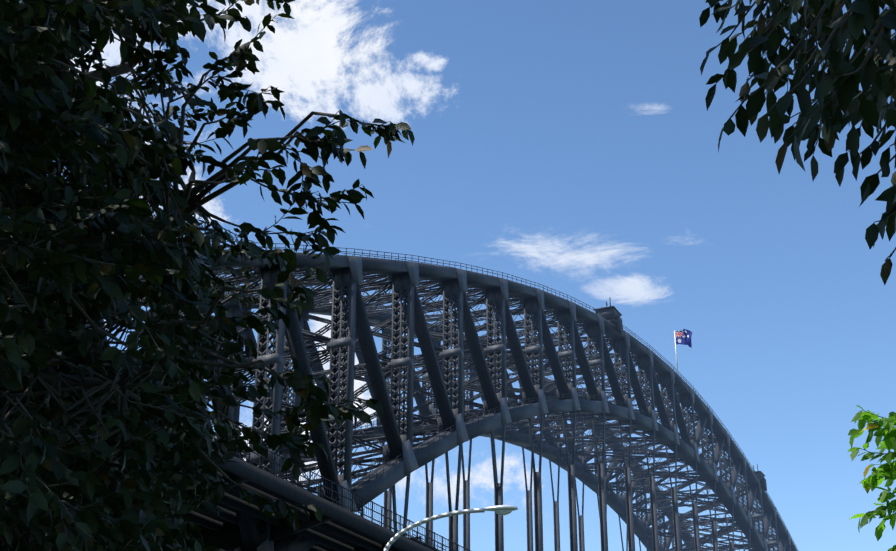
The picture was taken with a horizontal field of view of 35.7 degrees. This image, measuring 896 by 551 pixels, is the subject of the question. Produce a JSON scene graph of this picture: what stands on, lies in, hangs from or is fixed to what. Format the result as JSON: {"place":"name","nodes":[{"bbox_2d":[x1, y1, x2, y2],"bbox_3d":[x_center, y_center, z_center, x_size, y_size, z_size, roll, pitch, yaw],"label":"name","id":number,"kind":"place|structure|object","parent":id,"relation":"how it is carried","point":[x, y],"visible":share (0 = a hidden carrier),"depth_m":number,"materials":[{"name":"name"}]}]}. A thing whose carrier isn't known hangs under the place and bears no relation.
{"place":"outdoors","nodes":[
{"label":"outdoors","id":0,"kind":"place"},
{"bbox_2d":[0,0,895,550],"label":"fig tree","id":1,"kind":"object","parent":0,"point":[62,266],"depth_m":6.59,"materials":[{"name":"green plant"}]},
{"bbox_2d":[52,0,895,550],"label":"sky","id":2,"kind":"structure","parent":0,"point":[569,147],"materials":[{"name":"blue"}]},
{"bbox_2d":[847,405,895,550],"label":"leaves","id":3,"kind":"object","parent":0,"point":[876,479],"depth_m":7.51,"materials":[{"name":"green plant"}]},
{"bbox_3d":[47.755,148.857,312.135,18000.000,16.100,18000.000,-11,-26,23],"label":"shore ground","id":4,"kind":"structure","parent":0,"visible":0},
{"bbox_2d":[383,508,484,550],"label":"lamp post arm","id":5,"kind":"object","parent":4,"relation":"on","point":[419,523],"visible":1,"depth_m":36.07,"materials":[{"name":"silver metal"}]},
{"bbox_2d":[484,505,517,510],"bbox_3d":[1.375,6.032,36.027,0.860,0.147,0.340,-3,-24,6],"label":"street lamp lantern","id":6,"kind":"object","parent":5,"relation":"attached to","point":[503,507],"visible":0.88,"depth_m":35.91,"materials":[{"name":"silver metal"}]},
{"bbox_2d":[495,510,511,514],"bbox_3d":[1.444,6.145,35.968,0.419,0.110,0.277,-11,-26,23],"label":"lamp lens","id":7,"kind":"object","parent":6,"relation":"attached to","point":[503,512],"visible":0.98,"depth_m":35.90,"materials":[{"name":"clear glass"}]},
{"bbox_3d":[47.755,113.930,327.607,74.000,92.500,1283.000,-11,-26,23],"label":"pylons and piers","id":8,"kind":"object","parent":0,"visible":0},
{"bbox_2d":[88,402,433,550],"bbox_3d":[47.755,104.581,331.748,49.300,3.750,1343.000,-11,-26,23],"label":"bridge deck","id":9,"kind":"structure","parent":8,"relation":"on","point":[338,528],"depth_m":160.29,"materials":[{"name":"grey metal"}]},
{"bbox_2d":[48,265,790,550],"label":"bridge lattice truss","id":10,"kind":"object","parent":9,"relation":"on","point":[343,324],"visible":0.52,"depth_m":243.88,"materials":[{"name":"grey metal"}]},
{"bbox_2d":[107,240,798,550],"bbox_3d":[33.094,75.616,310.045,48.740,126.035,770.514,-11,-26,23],"label":"bridge railing","id":11,"kind":"object","parent":9,"relation":"on","point":[420,539],"visible":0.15,"depth_m":182.73,"materials":[{"name":"grey metal"}]},
{"bbox_2d":[127,249,796,550],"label":"bridge arch chords","id":12,"kind":"object","parent":9,"relation":"on","point":[425,454],"visible":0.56,"depth_m":280.18,"materials":[{"name":"grey paint"}]},
{"bbox_2d":[90,281,786,550],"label":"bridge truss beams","id":13,"kind":"structure","parent":12,"relation":"on","point":[247,523],"depth_m":231.10,"materials":[{"name":"grey metal"}]},
{"bbox_2d":[154,250,790,550],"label":"bridge arch gussets","id":14,"kind":"object","parent":12,"relation":"attached to","point":[409,458],"visible":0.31,"depth_m":234.63,"materials":[{"name":"grey paint"}]},
{"bbox_2d":[674,331,677,373],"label":"flag pole","id":15,"kind":"object","parent":12,"relation":"on","point":[676,352],"visible":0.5,"depth_m":355.31,"materials":[{"name":"white metal"}]},
{"bbox_2d":[675,329,692,347],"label":"flag","id":16,"kind":"object","parent":15,"relation":"attached to","point":[683,337],"visible":0.98,"depth_m":353.63,"materials":[{"name":"blue fabric"}]},
{"bbox_2d":[594,297,766,490],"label":"bridge crane cabins","id":17,"kind":"object","parent":12,"relation":"on","point":[613,313],"visible":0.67,"depth_m":303.65,"materials":[{"name":"grey metal"}]}
]}

